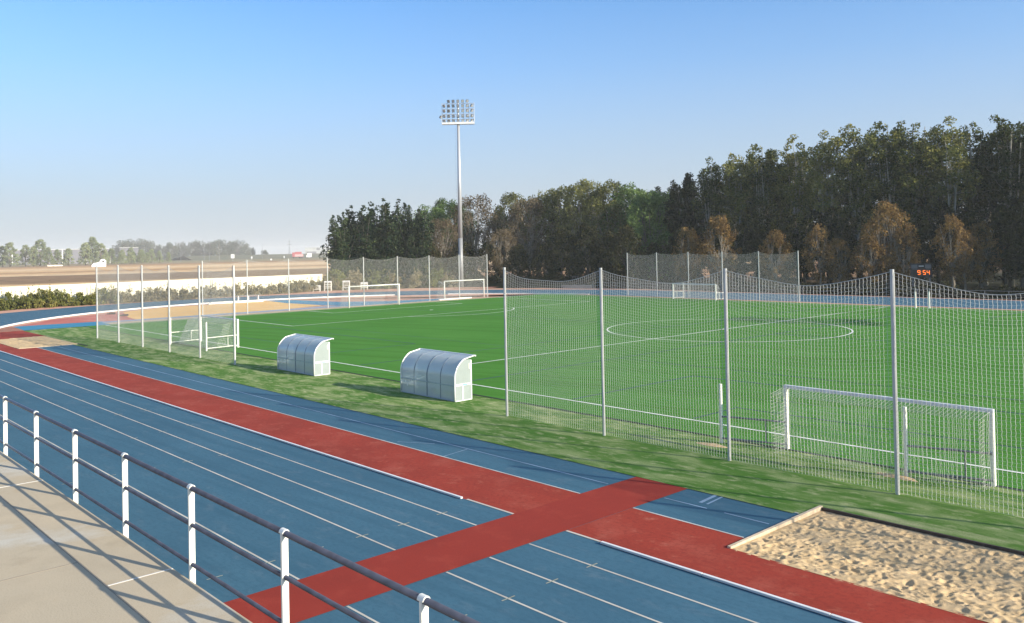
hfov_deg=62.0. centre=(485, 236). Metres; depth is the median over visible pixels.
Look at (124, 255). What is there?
park tree
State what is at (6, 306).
hedge shrub
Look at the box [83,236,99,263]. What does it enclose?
park tree
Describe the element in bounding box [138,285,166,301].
hedge shrub
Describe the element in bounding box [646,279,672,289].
dark shrub
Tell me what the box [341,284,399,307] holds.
football goal
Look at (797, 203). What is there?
tall poplar
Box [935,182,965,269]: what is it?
dark poplar
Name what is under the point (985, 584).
sand
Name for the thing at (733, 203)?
tall poplar
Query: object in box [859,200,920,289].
rusty tree
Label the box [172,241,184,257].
hazy tree
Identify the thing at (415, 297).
clay infield
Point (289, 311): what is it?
beige path
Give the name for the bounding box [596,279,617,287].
dark shrub
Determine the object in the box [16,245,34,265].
park tree
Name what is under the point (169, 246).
hazy tree
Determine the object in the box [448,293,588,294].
track kerb
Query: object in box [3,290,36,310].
hedge shrub
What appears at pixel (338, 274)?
bush
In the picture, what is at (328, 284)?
hurdle stack
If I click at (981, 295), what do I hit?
dark shrub
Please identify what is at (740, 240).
understorey tree
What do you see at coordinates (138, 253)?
park tree
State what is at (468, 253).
bushy tree
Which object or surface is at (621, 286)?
dark shrub
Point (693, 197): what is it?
dark poplar
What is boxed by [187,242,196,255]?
hazy tree
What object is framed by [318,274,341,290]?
hedge shrub
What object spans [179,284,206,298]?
hedge shrub
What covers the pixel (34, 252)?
park tree
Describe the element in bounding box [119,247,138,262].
warehouse
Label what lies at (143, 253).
park tree
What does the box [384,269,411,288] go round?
bush
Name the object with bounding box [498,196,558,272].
bare tree
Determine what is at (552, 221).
dark poplar
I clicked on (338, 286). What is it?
hedge shrub
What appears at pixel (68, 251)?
park tree
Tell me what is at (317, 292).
clay path
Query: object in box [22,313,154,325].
red infield
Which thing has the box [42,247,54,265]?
park tree
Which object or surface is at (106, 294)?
hedge shrub
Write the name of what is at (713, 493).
grass edge
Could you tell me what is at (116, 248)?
hazy tree
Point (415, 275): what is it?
ball stop net
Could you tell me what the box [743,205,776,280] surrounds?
understorey tree
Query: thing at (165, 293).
hedge shrub
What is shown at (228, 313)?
grey blue path
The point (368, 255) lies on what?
dark tree
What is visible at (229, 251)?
hazy tree
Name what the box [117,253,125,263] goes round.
park tree
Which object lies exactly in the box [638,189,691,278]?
green tree
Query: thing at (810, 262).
rusty tree
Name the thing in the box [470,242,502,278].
bushy tree
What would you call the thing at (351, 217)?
dark tree
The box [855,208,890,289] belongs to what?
understorey tree
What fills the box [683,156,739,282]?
tall poplar
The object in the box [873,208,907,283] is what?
understorey tree
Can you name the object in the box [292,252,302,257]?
red truck
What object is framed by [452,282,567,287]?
grass bank
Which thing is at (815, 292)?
dark shrub
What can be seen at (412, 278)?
bush
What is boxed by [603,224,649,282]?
bushy tree
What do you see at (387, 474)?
track kerb
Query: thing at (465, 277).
dark shrub
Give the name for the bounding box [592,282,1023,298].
rail fence
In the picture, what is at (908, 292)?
dark shrub
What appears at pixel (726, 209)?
dark poplar
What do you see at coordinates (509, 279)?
dark shrub
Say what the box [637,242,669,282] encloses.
bushy tree
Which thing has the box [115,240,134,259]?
hazy tree
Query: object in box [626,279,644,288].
dark shrub
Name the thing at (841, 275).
rusty tree
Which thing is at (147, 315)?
sandy infield
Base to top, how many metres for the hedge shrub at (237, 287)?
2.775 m
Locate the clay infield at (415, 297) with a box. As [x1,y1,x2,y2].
[8,294,1023,331]
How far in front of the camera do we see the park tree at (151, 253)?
800.00 m
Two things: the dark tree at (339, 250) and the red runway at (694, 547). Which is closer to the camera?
the red runway at (694, 547)
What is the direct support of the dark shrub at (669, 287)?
on the ground at (22, 275)
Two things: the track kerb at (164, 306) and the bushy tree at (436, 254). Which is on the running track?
the track kerb at (164, 306)
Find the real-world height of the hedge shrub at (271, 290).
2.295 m
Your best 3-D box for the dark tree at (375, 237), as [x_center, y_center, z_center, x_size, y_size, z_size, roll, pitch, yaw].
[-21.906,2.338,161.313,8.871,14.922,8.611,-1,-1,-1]
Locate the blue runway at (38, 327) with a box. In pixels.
[15,298,446,330]
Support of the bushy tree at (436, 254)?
on the ground at (22, 275)
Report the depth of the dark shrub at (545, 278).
145.09 m
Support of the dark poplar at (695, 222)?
on the ground at (22, 275)
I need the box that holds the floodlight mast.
[439,99,474,286]
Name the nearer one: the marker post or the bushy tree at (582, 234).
the marker post
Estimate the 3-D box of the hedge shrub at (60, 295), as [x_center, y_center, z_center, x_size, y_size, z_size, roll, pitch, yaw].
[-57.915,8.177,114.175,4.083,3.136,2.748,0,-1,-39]
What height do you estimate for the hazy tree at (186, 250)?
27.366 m
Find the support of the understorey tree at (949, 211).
on the ground at (22, 275)
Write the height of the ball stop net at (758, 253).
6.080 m
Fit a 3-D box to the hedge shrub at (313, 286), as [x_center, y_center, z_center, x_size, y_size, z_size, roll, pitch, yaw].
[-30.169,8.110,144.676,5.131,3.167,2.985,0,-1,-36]
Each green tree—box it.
[412,204,456,275]
[426,197,471,275]
[437,204,481,275]
[596,181,662,275]
[620,189,674,279]
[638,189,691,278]
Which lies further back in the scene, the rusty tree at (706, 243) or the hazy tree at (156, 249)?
the hazy tree at (156, 249)
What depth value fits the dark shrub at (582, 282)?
141.82 m
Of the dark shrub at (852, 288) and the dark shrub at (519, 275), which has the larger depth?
the dark shrub at (519, 275)
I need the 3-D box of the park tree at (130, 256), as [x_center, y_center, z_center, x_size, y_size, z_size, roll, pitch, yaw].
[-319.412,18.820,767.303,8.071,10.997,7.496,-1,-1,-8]
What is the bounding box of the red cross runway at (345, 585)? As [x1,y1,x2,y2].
[224,477,687,622]
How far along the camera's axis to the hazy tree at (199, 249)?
1421.35 m
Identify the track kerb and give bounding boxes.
[0,294,394,327]
[0,351,462,498]
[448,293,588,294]
[600,541,860,622]
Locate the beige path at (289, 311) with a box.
[106,296,503,323]
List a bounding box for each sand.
[0,336,76,348]
[732,511,1023,622]
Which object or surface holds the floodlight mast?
on the ground at (22, 275)
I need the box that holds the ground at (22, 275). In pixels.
[0,242,1020,345]
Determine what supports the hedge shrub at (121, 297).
on the ground at (22, 275)
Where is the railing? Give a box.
[0,394,480,622]
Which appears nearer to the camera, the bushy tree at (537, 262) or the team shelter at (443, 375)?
the team shelter at (443, 375)
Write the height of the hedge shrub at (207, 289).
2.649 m
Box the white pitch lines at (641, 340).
[107,295,1023,473]
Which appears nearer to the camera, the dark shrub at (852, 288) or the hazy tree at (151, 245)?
the dark shrub at (852, 288)
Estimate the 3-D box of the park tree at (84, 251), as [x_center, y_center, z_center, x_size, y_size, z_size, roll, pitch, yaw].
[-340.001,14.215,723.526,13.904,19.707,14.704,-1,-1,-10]
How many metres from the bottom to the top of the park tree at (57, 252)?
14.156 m
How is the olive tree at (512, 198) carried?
on the ground at (22, 275)
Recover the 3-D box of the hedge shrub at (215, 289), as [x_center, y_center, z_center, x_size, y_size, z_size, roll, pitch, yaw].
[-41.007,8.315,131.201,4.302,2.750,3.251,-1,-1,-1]
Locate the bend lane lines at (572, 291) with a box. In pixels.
[0,290,1021,325]
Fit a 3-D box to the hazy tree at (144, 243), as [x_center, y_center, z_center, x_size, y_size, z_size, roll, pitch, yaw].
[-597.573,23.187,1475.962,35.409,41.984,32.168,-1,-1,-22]
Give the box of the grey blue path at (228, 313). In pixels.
[103,306,345,322]
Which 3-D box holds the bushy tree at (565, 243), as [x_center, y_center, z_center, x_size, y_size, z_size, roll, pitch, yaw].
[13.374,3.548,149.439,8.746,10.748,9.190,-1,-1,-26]
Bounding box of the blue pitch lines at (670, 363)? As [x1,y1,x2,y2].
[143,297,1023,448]
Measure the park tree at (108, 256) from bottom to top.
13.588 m
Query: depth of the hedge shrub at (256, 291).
136.06 m
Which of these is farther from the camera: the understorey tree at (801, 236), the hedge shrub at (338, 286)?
the hedge shrub at (338, 286)
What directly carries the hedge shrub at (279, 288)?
on the ground at (22, 275)
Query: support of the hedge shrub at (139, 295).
on the ground at (22, 275)
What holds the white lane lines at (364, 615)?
on the running track
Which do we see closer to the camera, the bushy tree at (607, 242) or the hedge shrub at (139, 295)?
the hedge shrub at (139, 295)
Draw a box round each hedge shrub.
[0,288,20,310]
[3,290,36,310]
[20,280,57,308]
[39,286,70,306]
[57,288,92,306]
[73,289,104,305]
[91,281,116,303]
[103,286,137,303]
[126,287,151,301]
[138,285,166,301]
[154,282,176,299]
[166,288,194,299]
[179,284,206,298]
[194,285,216,298]
[206,282,231,297]
[220,282,244,296]
[232,280,256,294]
[246,282,267,294]
[258,284,277,294]
[265,281,292,293]
[277,280,300,292]
[292,278,310,292]
[301,275,319,290]
[310,280,326,292]
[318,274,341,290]
[330,277,346,290]
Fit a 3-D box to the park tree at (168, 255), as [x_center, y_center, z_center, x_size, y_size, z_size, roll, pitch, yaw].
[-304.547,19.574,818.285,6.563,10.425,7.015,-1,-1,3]
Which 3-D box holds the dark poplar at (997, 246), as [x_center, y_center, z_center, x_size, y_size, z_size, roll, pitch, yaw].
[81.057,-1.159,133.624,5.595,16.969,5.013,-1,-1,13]
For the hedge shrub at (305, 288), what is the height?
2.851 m
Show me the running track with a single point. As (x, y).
(242, 575)
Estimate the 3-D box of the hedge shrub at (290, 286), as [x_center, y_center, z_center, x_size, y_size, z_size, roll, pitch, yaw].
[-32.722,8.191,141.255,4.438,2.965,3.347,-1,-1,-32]
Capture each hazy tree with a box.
[112,245,121,257]
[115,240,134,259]
[123,238,143,254]
[136,238,149,259]
[144,240,154,259]
[147,244,162,258]
[159,246,168,258]
[162,242,180,259]
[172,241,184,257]
[181,245,190,256]
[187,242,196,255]
[192,240,208,255]
[206,239,226,255]
[217,240,233,254]
[229,239,245,254]
[235,243,250,254]
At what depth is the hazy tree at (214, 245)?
1377.55 m
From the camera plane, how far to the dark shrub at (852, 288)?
107.95 m
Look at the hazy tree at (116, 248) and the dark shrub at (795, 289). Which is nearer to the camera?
the dark shrub at (795, 289)
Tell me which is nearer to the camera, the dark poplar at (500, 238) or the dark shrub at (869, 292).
the dark shrub at (869, 292)
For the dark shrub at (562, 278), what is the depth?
143.50 m
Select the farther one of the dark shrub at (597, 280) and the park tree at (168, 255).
the park tree at (168, 255)
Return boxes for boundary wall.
[0,274,321,308]
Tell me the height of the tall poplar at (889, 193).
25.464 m
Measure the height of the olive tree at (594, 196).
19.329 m
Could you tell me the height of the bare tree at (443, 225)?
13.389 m
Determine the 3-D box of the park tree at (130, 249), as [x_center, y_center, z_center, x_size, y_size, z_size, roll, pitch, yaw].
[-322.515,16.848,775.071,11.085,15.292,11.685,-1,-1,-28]
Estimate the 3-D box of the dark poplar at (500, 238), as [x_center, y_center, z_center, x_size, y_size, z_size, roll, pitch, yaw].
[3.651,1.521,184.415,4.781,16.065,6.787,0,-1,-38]
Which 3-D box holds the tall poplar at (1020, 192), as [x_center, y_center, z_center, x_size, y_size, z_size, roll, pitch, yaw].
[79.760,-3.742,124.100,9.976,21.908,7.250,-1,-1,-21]
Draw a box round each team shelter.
[277,333,333,375]
[400,348,475,401]
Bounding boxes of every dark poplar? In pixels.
[493,210,509,276]
[526,216,539,276]
[542,204,561,239]
[651,186,667,269]
[662,180,693,282]
[676,172,714,280]
[683,181,700,229]
[696,181,721,275]
[719,174,734,277]
[744,172,774,280]
[755,179,785,278]
[803,195,818,279]
[812,191,824,273]
[814,190,841,271]
[831,194,849,251]
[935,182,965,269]
[987,187,1003,283]
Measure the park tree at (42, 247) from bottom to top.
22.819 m
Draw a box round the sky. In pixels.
[0,0,1023,259]
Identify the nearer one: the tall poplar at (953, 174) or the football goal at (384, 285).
the football goal at (384, 285)
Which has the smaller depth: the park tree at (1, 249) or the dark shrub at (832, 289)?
the dark shrub at (832, 289)
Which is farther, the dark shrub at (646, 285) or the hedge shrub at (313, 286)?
the hedge shrub at (313, 286)
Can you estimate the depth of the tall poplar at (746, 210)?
144.14 m
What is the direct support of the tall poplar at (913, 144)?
on the ground at (22, 275)
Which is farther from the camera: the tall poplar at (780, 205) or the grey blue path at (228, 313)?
the tall poplar at (780, 205)
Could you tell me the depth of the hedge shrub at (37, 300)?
112.24 m
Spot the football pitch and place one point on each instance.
(477, 327)
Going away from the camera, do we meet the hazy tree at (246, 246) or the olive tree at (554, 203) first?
the olive tree at (554, 203)
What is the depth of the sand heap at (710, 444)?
27.99 m
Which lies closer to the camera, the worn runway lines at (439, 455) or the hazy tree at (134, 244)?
the worn runway lines at (439, 455)
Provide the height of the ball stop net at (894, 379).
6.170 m
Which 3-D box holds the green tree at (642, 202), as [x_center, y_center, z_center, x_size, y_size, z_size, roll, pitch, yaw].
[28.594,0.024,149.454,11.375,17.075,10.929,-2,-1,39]
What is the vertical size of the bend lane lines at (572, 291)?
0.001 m
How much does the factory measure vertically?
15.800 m
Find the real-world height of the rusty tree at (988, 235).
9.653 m
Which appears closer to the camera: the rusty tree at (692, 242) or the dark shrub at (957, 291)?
the dark shrub at (957, 291)
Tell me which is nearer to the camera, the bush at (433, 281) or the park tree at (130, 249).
the bush at (433, 281)
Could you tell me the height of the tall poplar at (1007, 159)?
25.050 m
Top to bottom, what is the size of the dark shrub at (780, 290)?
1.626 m
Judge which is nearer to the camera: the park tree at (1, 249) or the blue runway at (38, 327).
the blue runway at (38, 327)
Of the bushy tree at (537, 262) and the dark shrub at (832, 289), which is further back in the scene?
the bushy tree at (537, 262)
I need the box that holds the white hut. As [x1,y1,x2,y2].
[92,259,105,266]
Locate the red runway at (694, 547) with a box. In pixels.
[0,331,988,622]
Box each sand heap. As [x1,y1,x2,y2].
[696,442,726,447]
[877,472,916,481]
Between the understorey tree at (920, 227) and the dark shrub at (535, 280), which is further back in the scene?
the dark shrub at (535, 280)
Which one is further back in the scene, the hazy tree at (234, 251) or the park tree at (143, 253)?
the hazy tree at (234, 251)
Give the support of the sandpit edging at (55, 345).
on the ground at (22, 275)
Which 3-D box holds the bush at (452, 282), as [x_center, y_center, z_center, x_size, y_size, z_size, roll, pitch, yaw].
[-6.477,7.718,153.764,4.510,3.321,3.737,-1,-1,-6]
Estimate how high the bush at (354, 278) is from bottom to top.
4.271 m
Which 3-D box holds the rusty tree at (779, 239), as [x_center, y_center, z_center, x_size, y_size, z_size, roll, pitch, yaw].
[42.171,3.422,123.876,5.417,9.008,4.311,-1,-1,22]
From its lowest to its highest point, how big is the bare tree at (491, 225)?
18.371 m
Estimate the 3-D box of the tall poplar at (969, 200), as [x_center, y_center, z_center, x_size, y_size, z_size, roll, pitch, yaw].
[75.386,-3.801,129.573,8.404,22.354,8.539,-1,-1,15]
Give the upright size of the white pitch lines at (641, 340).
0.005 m
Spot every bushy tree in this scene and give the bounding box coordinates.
[424,241,447,274]
[446,242,481,277]
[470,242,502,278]
[501,245,532,276]
[533,242,560,277]
[537,227,585,282]
[564,222,608,284]
[589,230,635,280]
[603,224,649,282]
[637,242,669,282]
[660,226,705,283]
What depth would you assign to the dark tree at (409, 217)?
157.84 m
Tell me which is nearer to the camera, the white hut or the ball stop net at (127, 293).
the ball stop net at (127, 293)
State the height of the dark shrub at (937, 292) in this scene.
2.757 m
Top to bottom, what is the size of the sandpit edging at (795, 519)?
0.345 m
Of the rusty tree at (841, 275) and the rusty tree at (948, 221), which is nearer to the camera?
the rusty tree at (948, 221)
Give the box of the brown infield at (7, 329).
[0,327,23,331]
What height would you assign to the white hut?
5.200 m
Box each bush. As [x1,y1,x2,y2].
[322,269,350,285]
[342,267,368,289]
[361,267,390,288]
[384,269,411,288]
[405,269,427,287]
[417,263,452,287]
[438,272,458,287]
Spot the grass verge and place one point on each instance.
(487, 418)
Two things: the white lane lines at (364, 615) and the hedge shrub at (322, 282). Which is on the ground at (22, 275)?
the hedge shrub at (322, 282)
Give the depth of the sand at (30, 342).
66.35 m
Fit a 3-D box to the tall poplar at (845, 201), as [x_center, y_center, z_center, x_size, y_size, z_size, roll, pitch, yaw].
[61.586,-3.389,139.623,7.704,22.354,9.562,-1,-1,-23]
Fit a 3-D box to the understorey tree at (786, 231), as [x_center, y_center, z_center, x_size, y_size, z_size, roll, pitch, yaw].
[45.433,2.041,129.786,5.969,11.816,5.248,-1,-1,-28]
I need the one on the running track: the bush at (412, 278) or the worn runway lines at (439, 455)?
the worn runway lines at (439, 455)
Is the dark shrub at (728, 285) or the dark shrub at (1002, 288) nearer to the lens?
the dark shrub at (1002, 288)
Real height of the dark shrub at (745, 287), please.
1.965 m
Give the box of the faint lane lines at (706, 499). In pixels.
[57,346,768,523]
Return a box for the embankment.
[171,253,327,259]
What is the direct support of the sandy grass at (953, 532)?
on the grass verge
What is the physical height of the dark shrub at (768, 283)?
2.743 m
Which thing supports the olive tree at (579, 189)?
on the ground at (22, 275)
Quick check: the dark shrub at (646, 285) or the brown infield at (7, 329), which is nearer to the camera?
the brown infield at (7, 329)
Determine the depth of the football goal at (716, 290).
104.18 m
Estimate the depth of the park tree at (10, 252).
688.48 m
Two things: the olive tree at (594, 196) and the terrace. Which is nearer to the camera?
the terrace
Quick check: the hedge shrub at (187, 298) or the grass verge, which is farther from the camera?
the hedge shrub at (187, 298)
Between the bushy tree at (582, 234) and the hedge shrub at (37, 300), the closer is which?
the hedge shrub at (37, 300)
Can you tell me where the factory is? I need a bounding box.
[305,247,333,253]
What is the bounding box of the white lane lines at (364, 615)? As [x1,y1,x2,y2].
[0,359,757,622]
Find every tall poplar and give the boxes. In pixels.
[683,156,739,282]
[708,152,777,283]
[722,170,754,281]
[734,144,794,284]
[759,134,830,285]
[773,156,821,282]
[800,130,868,286]
[824,152,890,267]
[827,123,912,286]
[852,121,925,254]
[886,120,945,285]
[898,115,983,287]
[952,140,1003,282]
[957,121,1021,285]
[976,114,1023,286]
[1016,147,1023,196]
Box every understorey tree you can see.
[699,210,736,279]
[730,216,755,281]
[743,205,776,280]
[761,211,800,284]
[785,213,819,283]
[814,206,841,286]
[829,208,863,284]
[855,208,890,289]
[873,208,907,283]
[900,212,933,285]
[916,196,955,287]
[937,205,973,287]
[961,210,1006,289]
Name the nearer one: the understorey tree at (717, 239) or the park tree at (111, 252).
the understorey tree at (717, 239)
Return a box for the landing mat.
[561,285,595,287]
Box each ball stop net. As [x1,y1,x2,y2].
[96,265,235,364]
[201,254,487,315]
[503,267,1023,517]
[627,251,799,301]
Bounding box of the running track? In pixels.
[0,289,1023,622]
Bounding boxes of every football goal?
[170,315,238,350]
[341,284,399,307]
[437,279,484,299]
[672,283,723,299]
[719,384,996,490]
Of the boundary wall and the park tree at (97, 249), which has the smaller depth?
the boundary wall
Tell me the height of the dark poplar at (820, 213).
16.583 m
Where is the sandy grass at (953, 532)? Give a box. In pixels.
[841,507,1023,551]
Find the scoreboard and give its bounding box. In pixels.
[910,263,931,289]
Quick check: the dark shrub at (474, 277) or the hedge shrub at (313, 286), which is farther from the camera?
the dark shrub at (474, 277)
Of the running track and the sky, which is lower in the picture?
the running track
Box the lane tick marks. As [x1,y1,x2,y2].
[0,367,597,619]
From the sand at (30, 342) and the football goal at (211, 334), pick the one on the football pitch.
the football goal at (211, 334)
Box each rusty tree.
[671,227,704,280]
[697,215,742,282]
[756,230,794,284]
[800,223,839,286]
[822,238,856,286]
[849,234,888,285]
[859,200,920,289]
[884,228,923,289]
[929,213,974,287]
[945,227,985,291]
[957,220,1005,289]
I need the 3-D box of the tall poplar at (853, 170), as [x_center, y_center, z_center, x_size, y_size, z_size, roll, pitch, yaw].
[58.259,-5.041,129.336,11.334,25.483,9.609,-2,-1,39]
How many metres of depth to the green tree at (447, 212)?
183.27 m
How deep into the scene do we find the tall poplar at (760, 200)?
140.74 m
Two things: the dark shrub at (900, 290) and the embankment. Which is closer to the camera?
the dark shrub at (900, 290)
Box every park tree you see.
[0,242,20,266]
[0,246,8,266]
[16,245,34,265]
[28,247,39,265]
[31,239,47,265]
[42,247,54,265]
[50,249,64,264]
[62,248,74,265]
[76,242,93,264]
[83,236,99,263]
[93,243,108,262]
[102,250,109,263]
[108,248,116,263]
[117,249,127,263]
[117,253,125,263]
[126,247,136,261]
[126,252,135,262]
[136,251,143,263]
[137,249,145,261]
[144,252,150,262]
[148,249,155,262]
[155,250,163,262]
[165,252,171,262]
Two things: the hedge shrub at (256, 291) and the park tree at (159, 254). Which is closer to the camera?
the hedge shrub at (256, 291)
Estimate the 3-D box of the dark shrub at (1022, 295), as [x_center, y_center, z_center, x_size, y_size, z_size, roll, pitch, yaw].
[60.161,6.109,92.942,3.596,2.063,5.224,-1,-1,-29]
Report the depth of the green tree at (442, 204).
180.40 m
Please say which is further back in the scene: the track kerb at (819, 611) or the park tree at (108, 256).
the park tree at (108, 256)
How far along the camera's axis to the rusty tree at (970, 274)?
113.51 m
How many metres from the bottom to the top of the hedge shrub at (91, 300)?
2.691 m
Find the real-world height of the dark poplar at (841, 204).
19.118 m
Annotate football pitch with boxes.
[86,294,1023,489]
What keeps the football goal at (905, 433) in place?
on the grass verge
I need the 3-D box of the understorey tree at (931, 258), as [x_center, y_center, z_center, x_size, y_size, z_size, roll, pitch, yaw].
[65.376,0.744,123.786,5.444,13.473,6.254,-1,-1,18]
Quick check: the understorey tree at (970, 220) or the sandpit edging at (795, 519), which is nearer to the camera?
the sandpit edging at (795, 519)
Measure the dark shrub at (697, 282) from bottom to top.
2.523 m
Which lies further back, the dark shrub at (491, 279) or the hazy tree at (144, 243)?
the hazy tree at (144, 243)
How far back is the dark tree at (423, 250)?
156.55 m
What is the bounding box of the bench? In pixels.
[237,295,258,300]
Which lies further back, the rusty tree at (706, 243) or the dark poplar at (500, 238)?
the dark poplar at (500, 238)
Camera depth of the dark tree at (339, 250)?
154.64 m
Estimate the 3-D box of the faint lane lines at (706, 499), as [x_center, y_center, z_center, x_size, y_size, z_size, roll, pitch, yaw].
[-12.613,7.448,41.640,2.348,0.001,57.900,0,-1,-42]
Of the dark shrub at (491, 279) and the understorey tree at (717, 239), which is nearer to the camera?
the understorey tree at (717, 239)
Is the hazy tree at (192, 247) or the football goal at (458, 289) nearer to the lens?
the football goal at (458, 289)
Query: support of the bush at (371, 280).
on the ground at (22, 275)
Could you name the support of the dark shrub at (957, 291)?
on the ground at (22, 275)
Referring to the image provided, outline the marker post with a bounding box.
[928,288,929,307]
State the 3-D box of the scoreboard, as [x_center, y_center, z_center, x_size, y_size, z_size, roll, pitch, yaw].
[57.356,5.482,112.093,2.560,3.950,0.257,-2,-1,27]
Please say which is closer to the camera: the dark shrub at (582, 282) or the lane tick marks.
the lane tick marks
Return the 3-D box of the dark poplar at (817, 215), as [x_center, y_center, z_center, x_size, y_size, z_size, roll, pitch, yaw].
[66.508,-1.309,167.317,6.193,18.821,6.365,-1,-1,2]
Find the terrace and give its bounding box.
[0,451,251,622]
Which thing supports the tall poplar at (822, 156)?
on the ground at (22, 275)
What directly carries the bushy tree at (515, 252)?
on the ground at (22, 275)
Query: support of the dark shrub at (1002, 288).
on the ground at (22, 275)
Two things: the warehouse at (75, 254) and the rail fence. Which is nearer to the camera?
the rail fence
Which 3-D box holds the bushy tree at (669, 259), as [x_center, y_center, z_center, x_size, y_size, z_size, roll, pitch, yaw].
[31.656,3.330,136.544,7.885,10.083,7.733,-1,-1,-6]
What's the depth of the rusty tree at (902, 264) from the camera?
116.27 m
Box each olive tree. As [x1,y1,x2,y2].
[485,192,536,273]
[520,188,577,272]
[535,184,597,275]
[554,179,616,273]
[575,179,632,279]
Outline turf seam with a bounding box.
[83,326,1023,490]
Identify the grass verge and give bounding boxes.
[26,294,1023,543]
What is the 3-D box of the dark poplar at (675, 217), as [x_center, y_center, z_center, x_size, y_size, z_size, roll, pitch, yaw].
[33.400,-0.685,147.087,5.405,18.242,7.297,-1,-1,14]
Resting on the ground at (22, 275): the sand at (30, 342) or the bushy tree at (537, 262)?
the bushy tree at (537, 262)
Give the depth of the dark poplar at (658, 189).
187.09 m
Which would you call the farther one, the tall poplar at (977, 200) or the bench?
the tall poplar at (977, 200)
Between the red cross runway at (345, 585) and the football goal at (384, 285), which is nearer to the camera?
the red cross runway at (345, 585)
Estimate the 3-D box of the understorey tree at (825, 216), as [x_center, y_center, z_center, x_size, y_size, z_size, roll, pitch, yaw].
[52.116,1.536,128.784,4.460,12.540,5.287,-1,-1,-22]
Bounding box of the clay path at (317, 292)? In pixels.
[0,287,1023,313]
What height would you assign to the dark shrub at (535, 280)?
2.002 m
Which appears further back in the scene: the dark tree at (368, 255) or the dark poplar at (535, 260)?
the dark poplar at (535, 260)
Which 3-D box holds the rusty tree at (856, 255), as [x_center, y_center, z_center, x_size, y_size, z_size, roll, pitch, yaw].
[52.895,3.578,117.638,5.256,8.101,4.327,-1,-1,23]
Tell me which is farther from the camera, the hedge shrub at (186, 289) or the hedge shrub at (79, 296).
the hedge shrub at (186, 289)
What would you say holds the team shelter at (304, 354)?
on the grass verge
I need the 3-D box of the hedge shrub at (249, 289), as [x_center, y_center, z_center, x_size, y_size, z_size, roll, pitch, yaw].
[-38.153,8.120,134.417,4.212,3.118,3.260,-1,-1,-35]
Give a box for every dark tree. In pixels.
[319,212,363,277]
[329,205,369,276]
[341,205,382,288]
[354,211,388,278]
[366,198,406,287]
[384,199,412,282]
[391,205,434,286]
[399,209,435,287]
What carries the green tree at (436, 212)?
on the ground at (22, 275)
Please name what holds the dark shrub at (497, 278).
on the grass bank
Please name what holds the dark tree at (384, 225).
on the ground at (22, 275)
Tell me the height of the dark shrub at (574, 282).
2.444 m
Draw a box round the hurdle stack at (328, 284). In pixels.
[324,281,331,290]
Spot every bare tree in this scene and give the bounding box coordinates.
[425,217,457,269]
[449,192,503,270]
[485,228,517,277]
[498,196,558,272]
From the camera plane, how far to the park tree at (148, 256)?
792.34 m
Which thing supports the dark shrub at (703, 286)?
on the ground at (22, 275)
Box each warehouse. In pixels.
[11,248,111,264]
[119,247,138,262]
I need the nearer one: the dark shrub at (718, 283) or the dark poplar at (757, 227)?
the dark shrub at (718, 283)
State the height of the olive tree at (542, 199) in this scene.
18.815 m
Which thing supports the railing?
attached to the terrace
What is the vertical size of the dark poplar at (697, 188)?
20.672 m
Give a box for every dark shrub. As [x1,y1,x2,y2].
[452,272,470,282]
[466,274,484,283]
[474,274,495,283]
[484,274,509,283]
[499,275,517,283]
[512,270,532,283]
[524,273,541,283]
[538,275,555,283]
[546,272,570,284]
[564,276,585,284]
[578,279,595,284]
[588,277,608,286]
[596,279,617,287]
[612,278,631,288]
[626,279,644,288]
[637,281,660,288]
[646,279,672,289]
[659,282,685,289]
[671,275,701,289]
[691,282,714,291]
[703,279,723,291]
[719,280,743,291]
[729,281,760,292]
[748,277,782,292]
[766,284,797,293]
[781,282,816,293]
[799,282,829,294]
[816,286,843,294]
[832,282,871,295]
[856,284,889,295]
[877,282,912,296]
[899,283,936,296]
[911,278,959,297]
[941,284,982,298]
[965,287,1003,298]
[985,284,1023,299]
[1008,283,1023,299]
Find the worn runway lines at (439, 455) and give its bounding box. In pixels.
[37,347,796,537]
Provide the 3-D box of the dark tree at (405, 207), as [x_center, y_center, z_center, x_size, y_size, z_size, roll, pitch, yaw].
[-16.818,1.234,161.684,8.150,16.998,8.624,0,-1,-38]
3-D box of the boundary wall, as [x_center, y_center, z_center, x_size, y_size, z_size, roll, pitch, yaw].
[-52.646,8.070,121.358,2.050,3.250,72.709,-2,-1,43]
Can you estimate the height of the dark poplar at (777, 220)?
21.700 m
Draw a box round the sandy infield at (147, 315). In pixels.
[123,301,318,318]
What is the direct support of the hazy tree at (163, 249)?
on the ground at (22, 275)
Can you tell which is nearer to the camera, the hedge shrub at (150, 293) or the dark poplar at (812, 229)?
the hedge shrub at (150, 293)
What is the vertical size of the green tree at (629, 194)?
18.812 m
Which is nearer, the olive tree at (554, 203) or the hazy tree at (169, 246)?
the olive tree at (554, 203)
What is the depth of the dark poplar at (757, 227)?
159.91 m
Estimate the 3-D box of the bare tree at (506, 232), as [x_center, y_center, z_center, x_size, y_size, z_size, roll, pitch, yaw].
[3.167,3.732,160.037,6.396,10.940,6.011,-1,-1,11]
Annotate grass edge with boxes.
[73,344,795,512]
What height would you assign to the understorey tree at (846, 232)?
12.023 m
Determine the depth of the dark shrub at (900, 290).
103.35 m
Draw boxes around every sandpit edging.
[19,343,87,348]
[727,505,1023,555]

